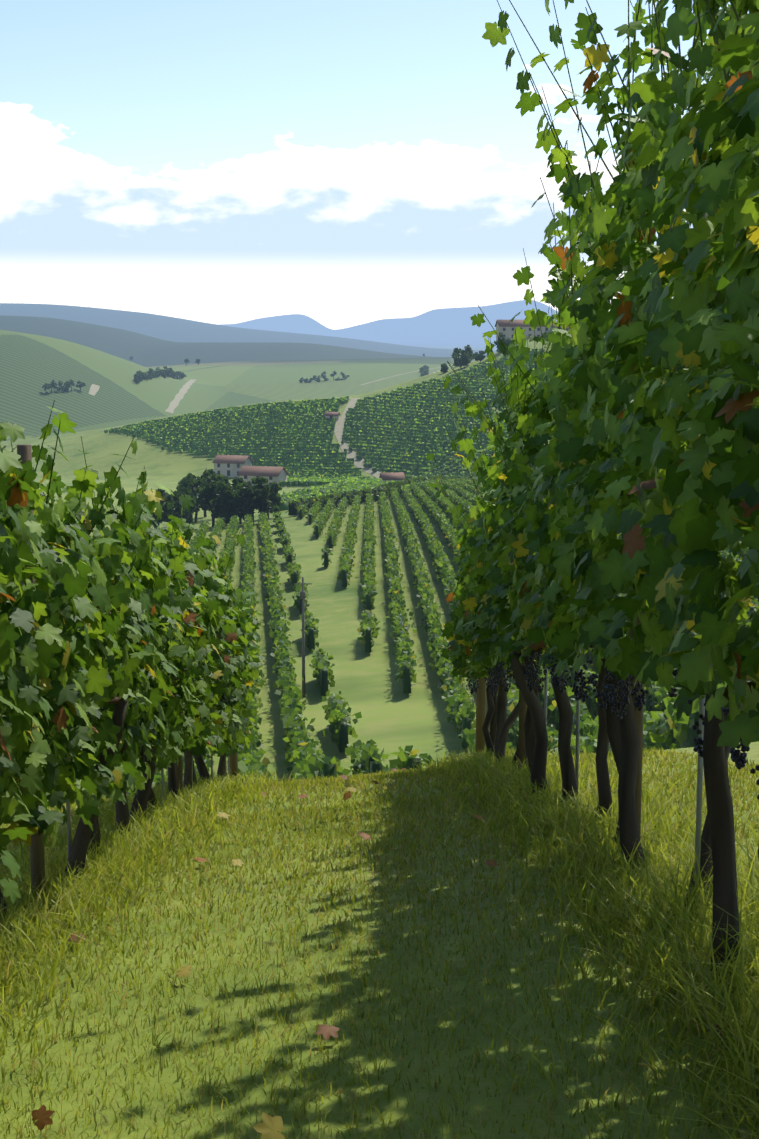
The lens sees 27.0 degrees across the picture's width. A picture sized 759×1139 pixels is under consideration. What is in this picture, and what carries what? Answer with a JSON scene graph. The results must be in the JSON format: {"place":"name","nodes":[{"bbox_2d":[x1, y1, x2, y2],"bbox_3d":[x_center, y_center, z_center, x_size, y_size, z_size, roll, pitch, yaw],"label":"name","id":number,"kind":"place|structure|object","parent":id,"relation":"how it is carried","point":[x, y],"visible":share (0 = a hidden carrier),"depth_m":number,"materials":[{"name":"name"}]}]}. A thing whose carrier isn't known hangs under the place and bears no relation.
{"place":"outdoors","nodes":[
{"label":"outdoors","id":0,"kind":"place"},
{"bbox_2d":[88,384,99,395],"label":"dirt patch","id":1,"kind":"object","parent":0,"point":[94,389],"depth_m":1120.66,"materials":[{"name":"beige soil"}]},
{"bbox_2d":[165,379,195,412],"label":"road","id":2,"kind":"structure","parent":0,"point":[174,403],"depth_m":1233.76,"materials":[{"name":"beige gravel"}]},
{"bbox_2d":[334,398,380,478],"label":"road","id":3,"kind":"structure","parent":0,"point":[338,432],"depth_m":566.15,"materials":[{"name":"beige gravel"}]},
{"bbox_2d":[0,0,748,329],"label":"sky","id":4,"kind":"structure","parent":0,"point":[338,164],"materials":[{"name":"blue"}]},
{"bbox_2d":[0,300,758,1138],"bbox_3d":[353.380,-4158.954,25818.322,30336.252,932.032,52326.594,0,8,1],"label":"terrain","id":5,"kind":"structure","parent":0,"point":[264,360],"depth_m":7.09,"materials":[{"name":"green plant"}]},
{"bbox_2d":[42,383,51,393],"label":"tree","id":6,"kind":"object","parent":5,"relation":"on","point":[45,387],"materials":[{"name":"green plant"}]},
{"bbox_2d":[50,379,54,392],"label":"tree","id":7,"kind":"object","parent":5,"relation":"on","point":[53,384],"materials":[{"name":"green plant"}]},
{"bbox_2d":[54,381,64,391],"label":"tree","id":8,"kind":"object","parent":5,"relation":"on","point":[59,384],"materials":[{"name":"green plant"}]},
{"bbox_2d":[60,381,69,391],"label":"tree","id":9,"kind":"object","parent":5,"relation":"on","point":[66,384],"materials":[{"name":"green plant"}]},
{"bbox_2d":[67,380,74,390],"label":"tree","id":10,"kind":"object","parent":5,"relation":"on","point":[70,382],"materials":[{"name":"green plant"}]},
{"bbox_2d":[76,381,85,390],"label":"tree","id":11,"kind":"object","parent":5,"relation":"on","point":[81,384],"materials":[{"name":"green plant"}]},
{"bbox_2d":[2,493,229,856],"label":"vineyard posts","id":12,"kind":"object","parent":5,"relation":"on","point":[69,816],"depth_m":8.24,"materials":[{"name":"wood"}]},
{"bbox_2d":[0,400,265,917],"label":"vine row","id":13,"kind":"object","parent":5,"relation":"on","point":[79,678],"depth_m":8.08,"materials":[{"name":"green plant"}]},
{"bbox_2d":[41,678,232,769],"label":"grape clusters","id":14,"kind":"object","parent":13,"relation":"hanging from","point":[221,699],"visible":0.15,"depth_m":14.48,"materials":[{"name":"purple food"}]},
{"bbox_2d":[133,375,139,383],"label":"tree","id":15,"kind":"object","parent":5,"relation":"on","point":[136,379],"visible":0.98,"depth_m":1202.98,"materials":[{"name":"green plant"}]},
{"bbox_2d":[133,372,141,382],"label":"tree","id":16,"kind":"object","parent":5,"relation":"on","point":[138,374],"visible":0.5,"depth_m":1211.66,"materials":[{"name":"green plant"}]},
{"bbox_2d":[143,488,174,528],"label":"tree","id":17,"kind":"object","parent":5,"relation":"on","point":[168,508],"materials":[{"name":"green plant"}]},
{"bbox_2d":[163,490,185,522],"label":"tree","id":18,"kind":"object","parent":5,"relation":"on","point":[174,498],"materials":[{"name":"green plant"}]},
{"bbox_2d":[176,486,196,524],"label":"tree","id":19,"kind":"object","parent":5,"relation":"on","point":[187,516],"visible":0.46,"depth_m":281.81,"materials":[{"name":"green plant"}]},
{"bbox_2d":[176,473,199,489],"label":"tree","id":20,"kind":"object","parent":5,"relation":"on","point":[189,475],"visible":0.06,"depth_m":312.28,"materials":[{"name":"green plant"}]},
{"bbox_2d":[178,477,207,522],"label":"tree","id":21,"kind":"object","parent":5,"relation":"on","point":[196,483],"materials":[{"name":"green plant"}]},
{"bbox_2d":[192,468,214,516],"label":"tree","id":22,"kind":"object","parent":5,"relation":"on","point":[207,473],"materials":[{"name":"green plant"}]},
{"bbox_2d":[193,480,231,526],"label":"tree","id":23,"kind":"object","parent":5,"relation":"on","point":[207,489],"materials":[{"name":"green plant"}]},
{"bbox_2d":[203,472,228,517],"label":"tree","id":24,"kind":"object","parent":5,"relation":"on","point":[214,477],"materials":[{"name":"green plant"}]},
{"bbox_2d":[5,512,433,803],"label":"vine rows","id":25,"kind":"object","parent":5,"relation":"on","point":[303,758],"visible":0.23,"depth_m":88.66,"materials":[{"name":"green plant"}]},
{"bbox_2d":[205,496,239,524],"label":"tree","id":26,"kind":"object","parent":5,"relation":"on","point":[208,498],"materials":[{"name":"green plant"}]},
{"bbox_2d":[209,480,248,524],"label":"tree","id":27,"kind":"object","parent":5,"relation":"on","point":[226,502],"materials":[{"name":"green plant"}]},
{"bbox_2d":[214,457,251,476],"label":"house walls","id":28,"kind":"structure","parent":5,"relation":"on","point":[223,468],"depth_m":543.55,"materials":[{"name":"beige paint"}]},
{"bbox_2d":[217,463,239,475],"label":"house windows","id":29,"kind":"structure","parent":28,"relation":"in","point":[228,466],"depth_m":543.23,"materials":[{"name":"grey glass"}]},
{"bbox_2d":[212,455,253,463],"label":"house roof","id":30,"kind":"structure","parent":28,"relation":"on","point":[233,459],"depth_m":544.12,"materials":[{"name":"brown tile"}]},
{"bbox_2d":[104,396,375,486],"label":"vine rows","id":31,"kind":"object","parent":5,"relation":"on","point":[294,439],"depth_m":594.83,"materials":[{"name":"green plant"}]},
{"bbox_2d":[230,477,254,523],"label":"tree","id":32,"kind":"object","parent":5,"relation":"on","point":[235,480],"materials":[{"name":"green plant"}]},
{"bbox_2d":[235,476,274,523],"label":"tree","id":33,"kind":"object","parent":5,"relation":"on","point":[258,493],"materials":[{"name":"green plant"}]},
{"bbox_2d":[239,469,286,487],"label":"house walls","id":34,"kind":"structure","parent":5,"relation":"on","point":[282,476],"depth_m":443.98,"materials":[{"name":"beige paint"}]},
{"bbox_2d":[237,466,288,476],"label":"house roof","id":35,"kind":"structure","parent":34,"relation":"on","point":[259,471],"depth_m":444.29,"materials":[{"name":"brown tile"}]},
{"bbox_2d":[252,482,282,518],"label":"tree","id":36,"kind":"object","parent":5,"relation":"on","point":[275,497],"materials":[{"name":"green plant"}]},
{"bbox_2d":[294,577,311,697],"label":"utility pole","id":37,"kind":"object","parent":5,"relation":"on","point":[302,594],"visible":0.81,"depth_m":97.11,"materials":[{"name":"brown wood"}]},
{"bbox_2d":[298,377,308,382],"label":"tree","id":38,"kind":"object","parent":5,"relation":"on","point":[300,380],"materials":[{"name":"green plant"}]},
{"bbox_2d":[313,375,320,381],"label":"tree","id":39,"kind":"object","parent":5,"relation":"on","point":[318,380],"visible":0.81,"depth_m":1436.84,"materials":[{"name":"green plant"}]},
{"bbox_2d":[321,371,328,381],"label":"tree","id":40,"kind":"object","parent":5,"relation":"on","point":[322,376],"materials":[{"name":"green plant"}]},
{"bbox_2d":[325,415,338,420],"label":"house walls","id":41,"kind":"structure","parent":5,"relation":"on","point":[328,417],"depth_m":602.62,"materials":[{"name":"beige paint"}]},
{"bbox_2d":[324,412,339,415],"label":"roof","id":42,"kind":"structure","parent":41,"relation":"on","point":[331,413],"depth_m":602.57,"materials":[{"name":"brown tile"}]},
{"bbox_2d":[340,372,349,379],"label":"tree","id":43,"kind":"object","parent":5,"relation":"on","point":[343,374],"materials":[{"name":"green plant"}]},
{"bbox_2d":[0,742,758,1138],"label":"path grass","id":44,"kind":"structure","parent":5,"relation":"on","point":[656,896],"depth_m":6.35,"materials":[{"name":"green plant"}]},
{"bbox_2d":[283,475,477,515],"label":"vine rows","id":45,"kind":"object","parent":5,"relation":"on","point":[309,502],"visible":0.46,"depth_m":303.16,"materials":[{"name":"green plant"}]},
{"bbox_2d":[31,768,734,1138],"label":"fallen leaves","id":46,"kind":"object","parent":5,"relation":"on","point":[269,1128],"visible":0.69,"depth_m":4.86,"materials":[{"name":"orange plant"}]},
{"bbox_2d":[277,454,501,510],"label":"vine rows","id":47,"kind":"object","parent":5,"relation":"on","point":[338,487],"visible":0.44,"depth_m":363.34,"materials":[{"name":"green plant"}]},
{"bbox_2d":[341,348,544,478],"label":"vineyard","id":48,"kind":"object","parent":5,"relation":"on","point":[399,429],"visible":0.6,"depth_m":562.40,"materials":[{"name":"green plant"}]},
{"bbox_2d":[440,363,448,372],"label":"tree","id":49,"kind":"object","parent":5,"relation":"on","point":[444,366],"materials":[{"name":"green plant"}]},
{"bbox_2d":[452,347,470,368],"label":"tree","id":50,"kind":"object","parent":5,"relation":"on","point":[464,357],"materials":[{"name":"green plant"}]},
{"bbox_2d":[458,345,475,359],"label":"tree","id":51,"kind":"object","parent":5,"relation":"on","point":[469,352],"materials":[{"name":"green plant"}]},
{"bbox_2d":[474,351,485,361],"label":"tree","id":52,"kind":"object","parent":5,"relation":"on","point":[480,356],"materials":[{"name":"green plant"}]},
{"bbox_2d":[494,332,513,356],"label":"tree","id":53,"kind":"object","parent":5,"relation":"on","point":[506,340],"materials":[{"name":"green plant"}]},
{"bbox_2d":[496,322,550,339],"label":"house walls","id":54,"kind":"structure","parent":5,"relation":"on","point":[508,332],"depth_m":635.92,"materials":[{"name":"beige paint"}]},
{"bbox_2d":[495,320,551,326],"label":"roof","id":55,"kind":"structure","parent":54,"relation":"on","point":[505,323],"depth_m":636.06,"materials":[{"name":"red tile"}]},
{"bbox_2d":[503,328,547,337],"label":"windows","id":56,"kind":"structure","parent":54,"relation":"in","point":[529,335],"depth_m":636.01,"materials":[{"name":"grey glass"}]},
{"bbox_2d":[297,449,758,754],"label":"vine rows","id":57,"kind":"object","parent":5,"relation":"on","point":[664,728],"visible":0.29,"depth_m":121.24,"materials":[{"name":"green plant"}]},
{"bbox_2d":[542,331,554,341],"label":"tree","id":58,"kind":"object","parent":5,"relation":"on","point":[546,336],"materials":[{"name":"green plant"}]},
{"bbox_2d":[426,0,758,981],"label":"vine row","id":59,"kind":"object","parent":5,"relation":"on","point":[550,562],"depth_m":5.81,"materials":[{"name":"green plant"}]},
{"bbox_2d":[466,650,758,799],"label":"grape clusters","id":60,"kind":"object","parent":59,"relation":"hanging from","point":[738,758],"visible":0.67,"depth_m":6.50,"materials":[{"name":"purple food"}]},
{"bbox_2d":[485,365,751,881],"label":"trellis posts","id":61,"kind":"object","parent":5,"relation":"on","point":[699,782],"visible":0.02,"depth_m":6.02,"materials":[{"name":"wood"}]},
{"bbox_2d":[379,472,404,479],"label":"shed roof","id":62,"kind":"structure","parent":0,"point":[393,476],"depth_m":402.92,"materials":[{"name":"brown tile"}]},
{"bbox_2d":[361,367,439,384],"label":"road","id":63,"kind":"structure","parent":0,"point":[392,376],"depth_m":1473.57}
]}

